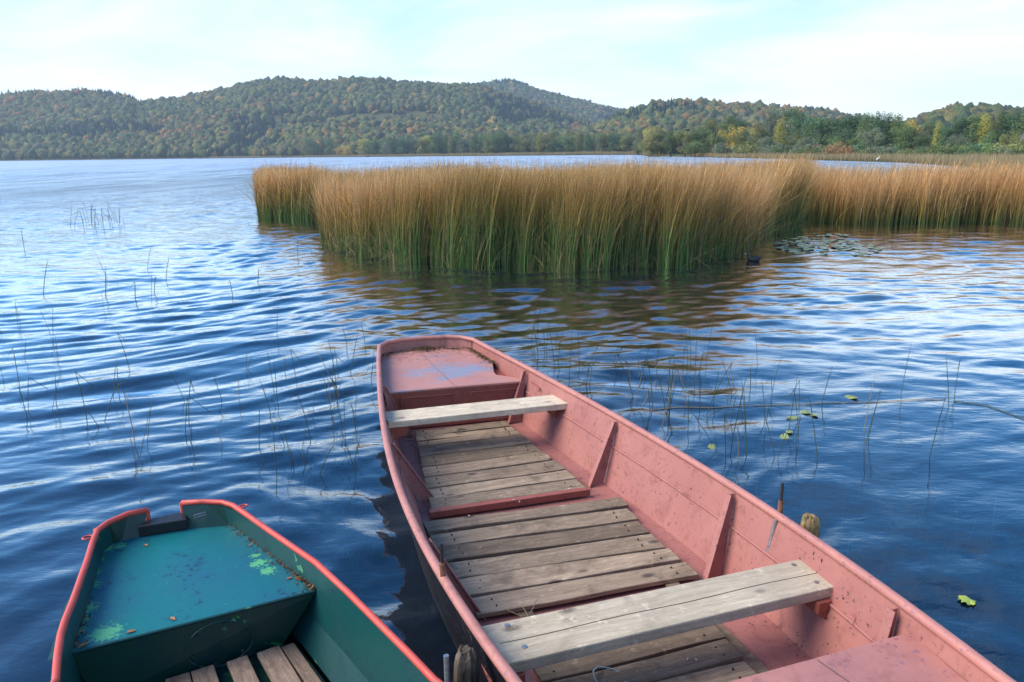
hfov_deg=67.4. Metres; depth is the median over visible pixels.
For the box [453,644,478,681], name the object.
mooring post
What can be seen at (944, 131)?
tree
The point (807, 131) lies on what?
tree
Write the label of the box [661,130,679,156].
tree
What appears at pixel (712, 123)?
tree
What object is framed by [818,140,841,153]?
bush
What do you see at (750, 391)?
rush stem
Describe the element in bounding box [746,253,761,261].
coot
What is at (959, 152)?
bush
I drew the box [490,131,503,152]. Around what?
tree
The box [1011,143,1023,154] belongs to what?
bush
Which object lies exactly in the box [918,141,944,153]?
bush
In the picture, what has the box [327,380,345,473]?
rush stem
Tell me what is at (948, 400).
rush stem
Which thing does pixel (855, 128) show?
tree
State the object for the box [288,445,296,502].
rush stem
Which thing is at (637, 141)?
tree
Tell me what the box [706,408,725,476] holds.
rush stem
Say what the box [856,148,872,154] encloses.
bush
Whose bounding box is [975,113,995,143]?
tree
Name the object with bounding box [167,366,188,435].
rush stem
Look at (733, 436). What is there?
rush stem
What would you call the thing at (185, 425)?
rush stem
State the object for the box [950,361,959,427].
rush stem
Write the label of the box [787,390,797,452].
rush stem
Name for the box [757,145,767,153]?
bush
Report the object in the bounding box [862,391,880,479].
rush stem
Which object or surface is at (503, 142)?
tree
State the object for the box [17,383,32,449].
rush stem
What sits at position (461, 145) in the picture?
tree
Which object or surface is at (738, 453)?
rush stem
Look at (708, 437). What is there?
rush stem
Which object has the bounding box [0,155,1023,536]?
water
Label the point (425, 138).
tree
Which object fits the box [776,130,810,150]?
tree
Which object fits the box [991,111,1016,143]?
tree
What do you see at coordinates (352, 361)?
rush stem
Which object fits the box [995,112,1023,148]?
tree
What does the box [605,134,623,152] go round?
tree
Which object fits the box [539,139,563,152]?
tree
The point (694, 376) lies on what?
rush stem
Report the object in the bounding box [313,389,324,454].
rush stem
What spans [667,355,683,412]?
rush stem
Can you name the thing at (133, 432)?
rush stem
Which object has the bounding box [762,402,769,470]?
rush stem
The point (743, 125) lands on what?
tree
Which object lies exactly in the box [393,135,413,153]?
tree
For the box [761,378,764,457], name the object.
rush stem
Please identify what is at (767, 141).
tree
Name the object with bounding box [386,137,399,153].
tree
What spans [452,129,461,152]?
tree
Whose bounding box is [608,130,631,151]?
tree
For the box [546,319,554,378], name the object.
rush stem
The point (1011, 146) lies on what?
bush
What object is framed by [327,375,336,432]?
rush stem
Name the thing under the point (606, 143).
tree
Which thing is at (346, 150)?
tree
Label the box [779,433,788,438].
lily pad
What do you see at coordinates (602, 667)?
string loop
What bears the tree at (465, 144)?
on the ground at (974, 474)
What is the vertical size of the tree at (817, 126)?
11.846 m
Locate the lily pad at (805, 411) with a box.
[800,410,810,413]
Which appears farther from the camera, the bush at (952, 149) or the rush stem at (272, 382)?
the bush at (952, 149)
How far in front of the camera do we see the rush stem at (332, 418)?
6.45 m
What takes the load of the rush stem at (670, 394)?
on the water
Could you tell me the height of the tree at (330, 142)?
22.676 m
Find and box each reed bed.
[234,141,847,272]
[803,147,1023,226]
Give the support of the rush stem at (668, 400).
on the water
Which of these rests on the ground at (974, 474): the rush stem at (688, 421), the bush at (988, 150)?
the bush at (988, 150)
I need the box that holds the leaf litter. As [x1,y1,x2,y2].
[72,525,315,648]
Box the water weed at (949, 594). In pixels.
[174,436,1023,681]
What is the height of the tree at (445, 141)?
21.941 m
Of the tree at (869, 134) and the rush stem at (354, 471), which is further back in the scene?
the tree at (869, 134)
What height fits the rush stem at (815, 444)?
0.811 m
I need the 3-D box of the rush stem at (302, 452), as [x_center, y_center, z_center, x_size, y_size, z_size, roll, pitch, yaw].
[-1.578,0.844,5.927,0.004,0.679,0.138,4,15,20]
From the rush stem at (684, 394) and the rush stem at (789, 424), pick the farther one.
the rush stem at (684, 394)
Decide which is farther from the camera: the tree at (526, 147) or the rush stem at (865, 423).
the tree at (526, 147)
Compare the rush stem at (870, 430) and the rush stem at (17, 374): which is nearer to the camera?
the rush stem at (870, 430)
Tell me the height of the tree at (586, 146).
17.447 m
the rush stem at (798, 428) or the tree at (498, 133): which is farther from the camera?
the tree at (498, 133)
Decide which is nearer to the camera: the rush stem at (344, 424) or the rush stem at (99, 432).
the rush stem at (344, 424)
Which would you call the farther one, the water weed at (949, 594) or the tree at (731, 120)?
the tree at (731, 120)
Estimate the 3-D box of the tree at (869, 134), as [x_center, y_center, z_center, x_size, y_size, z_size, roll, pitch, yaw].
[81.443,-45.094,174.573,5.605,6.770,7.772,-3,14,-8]
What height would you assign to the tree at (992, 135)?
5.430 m
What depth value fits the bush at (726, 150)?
245.71 m
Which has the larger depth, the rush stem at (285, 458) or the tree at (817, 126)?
the tree at (817, 126)
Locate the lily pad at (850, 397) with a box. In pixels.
[844,395,857,398]
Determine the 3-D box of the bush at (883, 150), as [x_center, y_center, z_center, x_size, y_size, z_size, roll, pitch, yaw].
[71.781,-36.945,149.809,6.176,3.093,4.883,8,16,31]
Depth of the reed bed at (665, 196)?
15.47 m
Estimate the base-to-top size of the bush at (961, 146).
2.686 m
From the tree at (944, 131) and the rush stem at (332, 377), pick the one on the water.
the rush stem at (332, 377)
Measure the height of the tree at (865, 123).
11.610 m
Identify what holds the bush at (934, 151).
on the ground at (974, 474)
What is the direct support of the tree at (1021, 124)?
on the ground at (974, 474)
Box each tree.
[291,141,312,154]
[298,134,322,154]
[319,137,330,154]
[323,137,335,154]
[331,142,339,154]
[333,147,347,154]
[338,144,351,154]
[350,137,362,154]
[355,139,370,154]
[363,136,387,154]
[379,140,390,154]
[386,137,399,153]
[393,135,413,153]
[408,137,419,153]
[414,138,429,153]
[419,135,433,153]
[427,135,441,152]
[432,130,445,153]
[440,132,450,153]
[447,135,455,153]
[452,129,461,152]
[455,136,475,152]
[455,139,473,152]
[469,134,482,153]
[472,135,486,153]
[479,130,511,152]
[482,131,491,153]
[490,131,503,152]
[497,130,510,152]
[505,135,519,151]
[509,133,531,151]
[512,138,522,151]
[520,132,537,152]
[527,132,539,152]
[531,134,554,152]
[532,131,543,152]
[538,130,560,151]
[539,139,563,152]
[553,133,583,151]
[553,137,569,151]
[573,131,584,151]
[581,131,592,151]
[591,135,597,151]
[594,130,605,150]
[595,132,615,152]
[602,135,620,150]
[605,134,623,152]
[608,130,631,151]
[620,133,636,152]
[631,127,643,149]
[639,142,655,156]
[647,133,667,156]
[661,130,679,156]
[673,131,694,156]
[683,138,715,156]
[687,127,713,152]
[700,117,725,150]
[710,135,727,149]
[717,114,739,146]
[717,124,757,148]
[728,130,761,146]
[732,120,751,138]
[747,135,777,152]
[749,122,769,145]
[761,109,779,144]
[768,108,807,143]
[772,117,788,146]
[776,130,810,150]
[787,112,816,139]
[787,135,815,151]
[801,115,837,145]
[801,118,823,144]
[819,117,846,144]
[823,133,852,145]
[832,116,861,147]
[847,113,863,144]
[847,137,870,147]
[854,112,880,147]
[855,128,885,147]
[867,111,888,147]
[878,112,900,147]
[883,113,906,147]
[890,123,917,149]
[905,120,923,149]
[906,126,927,150]
[913,134,932,149]
[915,122,935,145]
[930,120,942,144]
[936,126,957,146]
[944,134,971,146]
[947,116,977,146]
[962,112,988,147]
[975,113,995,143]
[981,130,998,144]
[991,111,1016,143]
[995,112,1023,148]
[995,132,1023,146]
[1008,114,1023,142]
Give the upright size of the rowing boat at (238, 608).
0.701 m
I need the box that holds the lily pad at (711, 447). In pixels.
[708,444,715,449]
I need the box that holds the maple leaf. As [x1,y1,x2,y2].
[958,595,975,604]
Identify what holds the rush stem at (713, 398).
on the water
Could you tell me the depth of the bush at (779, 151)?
209.29 m
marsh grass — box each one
[1,150,656,160]
[692,151,1023,169]
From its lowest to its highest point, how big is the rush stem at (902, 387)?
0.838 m
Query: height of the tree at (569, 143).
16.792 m
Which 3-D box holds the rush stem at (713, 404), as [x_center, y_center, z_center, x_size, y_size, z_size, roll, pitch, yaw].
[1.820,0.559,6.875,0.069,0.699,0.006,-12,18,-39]
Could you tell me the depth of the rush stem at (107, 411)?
6.59 m
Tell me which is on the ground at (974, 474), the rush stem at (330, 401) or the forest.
the forest
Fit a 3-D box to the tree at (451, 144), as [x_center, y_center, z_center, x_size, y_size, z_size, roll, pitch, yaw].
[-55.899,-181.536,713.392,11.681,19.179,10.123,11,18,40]
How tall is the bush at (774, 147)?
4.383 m
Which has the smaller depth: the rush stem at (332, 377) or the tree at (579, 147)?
the rush stem at (332, 377)
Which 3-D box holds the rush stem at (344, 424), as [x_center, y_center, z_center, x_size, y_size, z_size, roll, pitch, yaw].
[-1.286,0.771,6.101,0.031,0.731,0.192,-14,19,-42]
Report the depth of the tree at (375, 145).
782.79 m
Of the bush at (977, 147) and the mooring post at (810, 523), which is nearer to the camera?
the mooring post at (810, 523)
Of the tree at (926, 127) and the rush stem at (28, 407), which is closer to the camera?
the rush stem at (28, 407)
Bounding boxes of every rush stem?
[6,348,25,418]
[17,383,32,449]
[28,377,46,450]
[52,369,61,446]
[55,372,61,436]
[75,372,92,449]
[85,408,104,465]
[104,378,126,459]
[113,366,117,433]
[116,358,124,431]
[117,333,132,391]
[122,389,140,483]
[128,433,140,500]
[139,405,150,501]
[147,396,153,488]
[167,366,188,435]
[185,396,210,470]
[188,380,201,459]
[191,424,196,485]
[213,375,225,434]
[216,429,226,485]
[259,410,263,490]
[260,381,273,442]
[266,348,276,417]
[272,420,280,518]
[274,361,279,427]
[278,429,288,488]
[284,429,293,500]
[286,393,313,478]
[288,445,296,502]
[290,349,308,418]
[298,451,308,504]
[302,410,308,494]
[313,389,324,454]
[318,353,341,429]
[319,442,334,518]
[321,370,336,463]
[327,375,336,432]
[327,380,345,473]
[332,353,343,412]
[342,433,358,516]
[344,394,355,472]
[349,332,357,402]
[353,410,359,478]
[353,436,360,506]
[371,348,374,403]
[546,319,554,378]
[569,334,571,383]
[613,343,619,392]
[617,354,633,421]
[628,365,631,419]
[639,354,647,406]
[639,379,656,419]
[647,359,652,432]
[652,354,686,440]
[655,355,674,442]
[658,375,667,442]
[662,374,689,435]
[664,369,679,435]
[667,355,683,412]
[687,373,699,441]
[687,396,688,452]
[693,336,696,409]
[694,415,716,471]
[698,314,714,379]
[698,351,711,402]
[705,363,731,451]
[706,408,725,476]
[711,365,719,440]
[720,355,732,433]
[728,394,736,460]
[729,390,743,479]
[735,375,745,471]
[736,426,739,484]
[744,394,746,489]
[748,367,750,419]
[760,399,774,499]
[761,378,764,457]
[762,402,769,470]
[774,428,789,503]
[779,380,799,475]
[785,374,797,470]
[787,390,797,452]
[792,396,817,505]
[792,413,805,483]
[818,367,832,440]
[859,376,874,470]
[859,403,876,497]
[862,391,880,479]
[897,346,910,427]
[924,394,946,500]
[944,358,948,442]
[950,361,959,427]
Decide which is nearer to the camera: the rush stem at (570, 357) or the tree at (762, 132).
the rush stem at (570, 357)
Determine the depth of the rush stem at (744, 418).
6.21 m
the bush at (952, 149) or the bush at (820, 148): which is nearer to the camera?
the bush at (952, 149)
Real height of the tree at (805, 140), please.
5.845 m
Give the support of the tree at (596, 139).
on the ground at (974, 474)
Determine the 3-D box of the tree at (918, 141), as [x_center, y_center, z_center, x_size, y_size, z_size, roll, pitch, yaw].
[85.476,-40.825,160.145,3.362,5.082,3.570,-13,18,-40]
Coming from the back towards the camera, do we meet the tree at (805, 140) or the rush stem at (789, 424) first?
the tree at (805, 140)
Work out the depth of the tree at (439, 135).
730.84 m
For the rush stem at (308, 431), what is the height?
0.737 m
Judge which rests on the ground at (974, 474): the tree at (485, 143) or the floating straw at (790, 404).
the tree at (485, 143)
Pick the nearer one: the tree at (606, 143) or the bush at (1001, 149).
the bush at (1001, 149)
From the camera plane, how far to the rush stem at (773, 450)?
5.68 m
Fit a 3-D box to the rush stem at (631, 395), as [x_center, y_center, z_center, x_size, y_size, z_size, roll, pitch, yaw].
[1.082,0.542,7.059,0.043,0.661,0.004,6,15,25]
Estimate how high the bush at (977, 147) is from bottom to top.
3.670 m
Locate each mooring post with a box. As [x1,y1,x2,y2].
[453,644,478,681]
[800,513,819,537]
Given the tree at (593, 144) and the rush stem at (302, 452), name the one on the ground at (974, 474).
the tree at (593, 144)
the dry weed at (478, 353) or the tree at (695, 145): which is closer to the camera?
the dry weed at (478, 353)
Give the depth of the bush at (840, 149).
164.79 m
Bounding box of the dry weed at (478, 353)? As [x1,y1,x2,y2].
[383,344,495,363]
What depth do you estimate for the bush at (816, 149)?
181.50 m
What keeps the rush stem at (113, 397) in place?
on the water
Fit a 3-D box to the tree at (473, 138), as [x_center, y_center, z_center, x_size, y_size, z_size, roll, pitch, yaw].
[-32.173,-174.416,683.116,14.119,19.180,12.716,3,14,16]
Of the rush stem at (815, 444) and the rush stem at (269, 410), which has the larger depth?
the rush stem at (269, 410)
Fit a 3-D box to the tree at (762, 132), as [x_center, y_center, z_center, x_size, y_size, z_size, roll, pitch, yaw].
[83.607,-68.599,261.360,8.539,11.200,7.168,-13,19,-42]
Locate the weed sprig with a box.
[505,600,536,616]
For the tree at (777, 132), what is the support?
on the ground at (974, 474)
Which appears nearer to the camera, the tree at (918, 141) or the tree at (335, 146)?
the tree at (918, 141)
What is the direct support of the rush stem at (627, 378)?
on the water
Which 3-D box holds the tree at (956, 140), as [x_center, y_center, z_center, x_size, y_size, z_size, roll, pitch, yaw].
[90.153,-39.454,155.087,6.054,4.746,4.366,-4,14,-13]
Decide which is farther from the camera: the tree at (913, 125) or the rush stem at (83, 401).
the tree at (913, 125)
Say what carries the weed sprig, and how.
on the rowing boat at (642, 555)
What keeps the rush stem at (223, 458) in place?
on the water
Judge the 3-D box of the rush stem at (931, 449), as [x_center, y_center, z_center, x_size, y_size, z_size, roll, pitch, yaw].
[3.060,0.778,5.554,0.006,0.870,0.109,-1,14,0]
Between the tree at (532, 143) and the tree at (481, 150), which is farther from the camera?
the tree at (481, 150)
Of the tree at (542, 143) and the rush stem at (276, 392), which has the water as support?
the rush stem at (276, 392)
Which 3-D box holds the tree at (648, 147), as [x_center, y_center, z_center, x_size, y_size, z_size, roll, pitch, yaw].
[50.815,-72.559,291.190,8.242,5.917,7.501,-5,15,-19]
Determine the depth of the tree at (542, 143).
613.92 m
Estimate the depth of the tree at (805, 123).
252.47 m
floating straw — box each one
[646,399,937,409]
[954,401,1023,418]
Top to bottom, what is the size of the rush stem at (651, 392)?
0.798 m
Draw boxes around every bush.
[712,142,741,154]
[731,141,758,154]
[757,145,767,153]
[761,142,785,150]
[765,141,799,152]
[768,147,786,154]
[793,146,813,154]
[798,140,823,152]
[803,145,822,154]
[805,144,825,152]
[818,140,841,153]
[820,141,855,155]
[846,142,867,152]
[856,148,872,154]
[862,143,895,155]
[894,146,911,154]
[895,147,923,155]
[913,144,944,155]
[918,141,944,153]
[936,142,963,156]
[946,144,976,154]
[954,147,973,155]
[956,139,995,153]
[979,143,1000,156]
[988,139,1023,154]
[993,145,1013,156]
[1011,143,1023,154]
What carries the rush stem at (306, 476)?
on the water
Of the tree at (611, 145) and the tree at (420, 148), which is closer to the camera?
the tree at (611, 145)
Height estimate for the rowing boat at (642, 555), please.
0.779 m
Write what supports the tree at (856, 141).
on the ground at (974, 474)
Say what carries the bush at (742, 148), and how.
on the ground at (974, 474)
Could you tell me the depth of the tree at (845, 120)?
207.18 m
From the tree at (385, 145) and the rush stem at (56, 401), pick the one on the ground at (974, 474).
the tree at (385, 145)
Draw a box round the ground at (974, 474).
[0,90,1023,681]
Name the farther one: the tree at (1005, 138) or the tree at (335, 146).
the tree at (335, 146)
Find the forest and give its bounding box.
[0,75,1023,160]
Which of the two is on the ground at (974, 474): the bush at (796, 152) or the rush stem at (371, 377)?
the bush at (796, 152)
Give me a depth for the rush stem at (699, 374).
7.84 m
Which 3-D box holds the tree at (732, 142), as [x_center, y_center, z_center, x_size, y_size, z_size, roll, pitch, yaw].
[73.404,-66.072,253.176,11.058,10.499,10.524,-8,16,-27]
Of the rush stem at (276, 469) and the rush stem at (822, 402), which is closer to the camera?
the rush stem at (276, 469)
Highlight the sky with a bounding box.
[0,0,1023,121]
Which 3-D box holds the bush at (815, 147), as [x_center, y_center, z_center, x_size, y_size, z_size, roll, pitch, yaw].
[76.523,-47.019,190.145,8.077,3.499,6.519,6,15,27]
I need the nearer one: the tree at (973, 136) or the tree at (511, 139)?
the tree at (973, 136)
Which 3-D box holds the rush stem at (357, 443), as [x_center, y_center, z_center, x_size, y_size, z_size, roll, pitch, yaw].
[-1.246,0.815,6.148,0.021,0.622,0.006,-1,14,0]
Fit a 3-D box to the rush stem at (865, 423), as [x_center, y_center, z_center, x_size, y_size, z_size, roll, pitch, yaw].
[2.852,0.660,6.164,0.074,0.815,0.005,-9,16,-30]
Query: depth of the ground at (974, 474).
8.46 m
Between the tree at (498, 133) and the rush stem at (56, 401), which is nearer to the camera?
the rush stem at (56, 401)
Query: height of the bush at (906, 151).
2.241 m
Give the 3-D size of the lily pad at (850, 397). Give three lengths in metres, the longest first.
0.120 x 0.087 x 0.012 m
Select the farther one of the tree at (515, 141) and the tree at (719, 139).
the tree at (515, 141)
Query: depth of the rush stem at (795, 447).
5.95 m
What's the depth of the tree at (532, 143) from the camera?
626.78 m
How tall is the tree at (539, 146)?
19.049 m
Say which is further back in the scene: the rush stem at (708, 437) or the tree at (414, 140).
the tree at (414, 140)
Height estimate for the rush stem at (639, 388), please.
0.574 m
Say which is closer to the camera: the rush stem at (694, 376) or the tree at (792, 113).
the rush stem at (694, 376)
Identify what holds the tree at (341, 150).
on the ground at (974, 474)
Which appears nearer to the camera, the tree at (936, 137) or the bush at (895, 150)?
the bush at (895, 150)
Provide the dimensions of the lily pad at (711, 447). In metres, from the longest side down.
0.079 x 0.058 x 0.008 m
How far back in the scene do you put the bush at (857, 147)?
172.66 m
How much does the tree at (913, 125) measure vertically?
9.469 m
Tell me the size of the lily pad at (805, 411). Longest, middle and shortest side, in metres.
0.120 x 0.088 x 0.012 m
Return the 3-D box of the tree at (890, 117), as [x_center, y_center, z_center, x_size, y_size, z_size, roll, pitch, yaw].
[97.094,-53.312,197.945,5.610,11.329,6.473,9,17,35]
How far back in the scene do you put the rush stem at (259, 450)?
5.96 m
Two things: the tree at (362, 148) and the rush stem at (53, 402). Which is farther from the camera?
the tree at (362, 148)
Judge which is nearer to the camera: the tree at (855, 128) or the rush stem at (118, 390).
the rush stem at (118, 390)
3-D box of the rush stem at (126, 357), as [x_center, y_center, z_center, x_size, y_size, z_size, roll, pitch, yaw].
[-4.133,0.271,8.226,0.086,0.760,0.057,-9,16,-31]
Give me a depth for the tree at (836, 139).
184.03 m
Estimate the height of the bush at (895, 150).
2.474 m
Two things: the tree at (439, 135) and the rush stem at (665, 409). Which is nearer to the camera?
the rush stem at (665, 409)
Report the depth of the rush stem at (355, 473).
5.48 m
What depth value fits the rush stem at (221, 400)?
7.15 m
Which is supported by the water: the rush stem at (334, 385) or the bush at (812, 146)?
the rush stem at (334, 385)
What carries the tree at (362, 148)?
on the ground at (974, 474)
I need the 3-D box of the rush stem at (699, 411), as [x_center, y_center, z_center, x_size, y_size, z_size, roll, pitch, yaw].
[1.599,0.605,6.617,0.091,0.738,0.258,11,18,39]
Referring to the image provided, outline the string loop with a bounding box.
[593,667,625,681]
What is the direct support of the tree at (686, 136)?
on the ground at (974, 474)
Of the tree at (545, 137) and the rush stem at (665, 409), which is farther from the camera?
the tree at (545, 137)
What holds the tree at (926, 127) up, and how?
on the ground at (974, 474)
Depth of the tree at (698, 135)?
277.35 m
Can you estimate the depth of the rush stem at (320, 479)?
5.47 m
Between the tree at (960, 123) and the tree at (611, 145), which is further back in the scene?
the tree at (611, 145)
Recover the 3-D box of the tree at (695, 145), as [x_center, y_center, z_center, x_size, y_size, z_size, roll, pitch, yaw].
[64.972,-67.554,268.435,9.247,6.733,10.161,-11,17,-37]
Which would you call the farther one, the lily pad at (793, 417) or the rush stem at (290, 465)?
the lily pad at (793, 417)
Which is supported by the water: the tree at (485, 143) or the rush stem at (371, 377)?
the rush stem at (371, 377)
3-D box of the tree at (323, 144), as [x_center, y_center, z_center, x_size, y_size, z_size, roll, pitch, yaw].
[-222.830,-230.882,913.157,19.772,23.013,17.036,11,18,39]
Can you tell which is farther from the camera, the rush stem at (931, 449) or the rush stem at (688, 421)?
the rush stem at (688, 421)
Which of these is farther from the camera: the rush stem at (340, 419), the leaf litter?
the rush stem at (340, 419)
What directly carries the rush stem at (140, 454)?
on the water
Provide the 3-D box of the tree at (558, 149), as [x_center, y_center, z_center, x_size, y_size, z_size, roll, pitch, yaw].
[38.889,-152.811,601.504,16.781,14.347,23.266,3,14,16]
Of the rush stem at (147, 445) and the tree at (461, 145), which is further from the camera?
the tree at (461, 145)
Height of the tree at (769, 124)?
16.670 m
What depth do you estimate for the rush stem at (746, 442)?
5.72 m
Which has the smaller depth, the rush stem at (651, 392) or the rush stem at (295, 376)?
the rush stem at (651, 392)
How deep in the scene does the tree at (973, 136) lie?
171.06 m
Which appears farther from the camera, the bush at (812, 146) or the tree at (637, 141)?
the tree at (637, 141)
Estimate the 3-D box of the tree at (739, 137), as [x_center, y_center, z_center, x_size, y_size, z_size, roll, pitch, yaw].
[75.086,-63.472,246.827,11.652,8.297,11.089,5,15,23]
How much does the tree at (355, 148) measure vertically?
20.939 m
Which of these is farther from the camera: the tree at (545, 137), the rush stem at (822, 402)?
the tree at (545, 137)
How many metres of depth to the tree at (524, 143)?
635.27 m
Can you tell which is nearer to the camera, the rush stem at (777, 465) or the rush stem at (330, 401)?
the rush stem at (777, 465)
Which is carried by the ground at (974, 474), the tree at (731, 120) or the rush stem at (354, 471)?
the tree at (731, 120)
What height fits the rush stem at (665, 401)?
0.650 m
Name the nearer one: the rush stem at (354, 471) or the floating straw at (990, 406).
the rush stem at (354, 471)
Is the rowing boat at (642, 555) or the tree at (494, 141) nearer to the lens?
the rowing boat at (642, 555)
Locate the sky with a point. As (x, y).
(910, 58)
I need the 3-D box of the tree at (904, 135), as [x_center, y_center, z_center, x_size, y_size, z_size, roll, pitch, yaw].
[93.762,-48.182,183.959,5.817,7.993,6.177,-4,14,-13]
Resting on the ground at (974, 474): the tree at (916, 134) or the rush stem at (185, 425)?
the tree at (916, 134)
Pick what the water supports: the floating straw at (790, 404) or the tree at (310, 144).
the floating straw at (790, 404)
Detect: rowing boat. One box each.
[48,499,449,681]
[376,335,1015,681]
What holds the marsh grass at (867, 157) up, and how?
on the ground at (974, 474)
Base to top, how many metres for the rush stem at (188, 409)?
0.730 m
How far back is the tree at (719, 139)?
260.95 m
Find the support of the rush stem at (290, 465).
on the water
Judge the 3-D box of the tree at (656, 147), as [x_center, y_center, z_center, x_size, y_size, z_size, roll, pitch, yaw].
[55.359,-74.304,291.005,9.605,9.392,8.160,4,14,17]
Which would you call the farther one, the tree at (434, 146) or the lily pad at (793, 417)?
the tree at (434, 146)
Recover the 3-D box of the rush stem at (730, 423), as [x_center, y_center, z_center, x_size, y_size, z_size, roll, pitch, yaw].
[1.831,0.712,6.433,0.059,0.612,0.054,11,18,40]
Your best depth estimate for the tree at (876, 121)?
196.82 m
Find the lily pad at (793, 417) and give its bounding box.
[786,416,796,419]
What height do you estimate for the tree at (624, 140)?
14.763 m
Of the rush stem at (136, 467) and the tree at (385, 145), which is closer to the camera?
the rush stem at (136, 467)
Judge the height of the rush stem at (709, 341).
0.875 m
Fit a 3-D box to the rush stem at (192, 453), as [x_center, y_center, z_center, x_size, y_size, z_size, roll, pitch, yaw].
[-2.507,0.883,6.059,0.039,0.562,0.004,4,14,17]
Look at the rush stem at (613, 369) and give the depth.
8.26 m
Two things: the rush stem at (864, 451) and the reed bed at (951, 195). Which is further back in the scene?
the reed bed at (951, 195)
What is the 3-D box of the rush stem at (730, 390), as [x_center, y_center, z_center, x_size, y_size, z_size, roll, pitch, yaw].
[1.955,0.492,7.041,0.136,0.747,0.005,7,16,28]
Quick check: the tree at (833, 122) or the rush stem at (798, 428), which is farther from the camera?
the tree at (833, 122)
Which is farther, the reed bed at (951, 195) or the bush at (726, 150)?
the bush at (726, 150)
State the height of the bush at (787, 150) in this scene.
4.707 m
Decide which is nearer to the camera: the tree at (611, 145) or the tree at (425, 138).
the tree at (611, 145)
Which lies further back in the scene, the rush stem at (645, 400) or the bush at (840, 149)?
the bush at (840, 149)

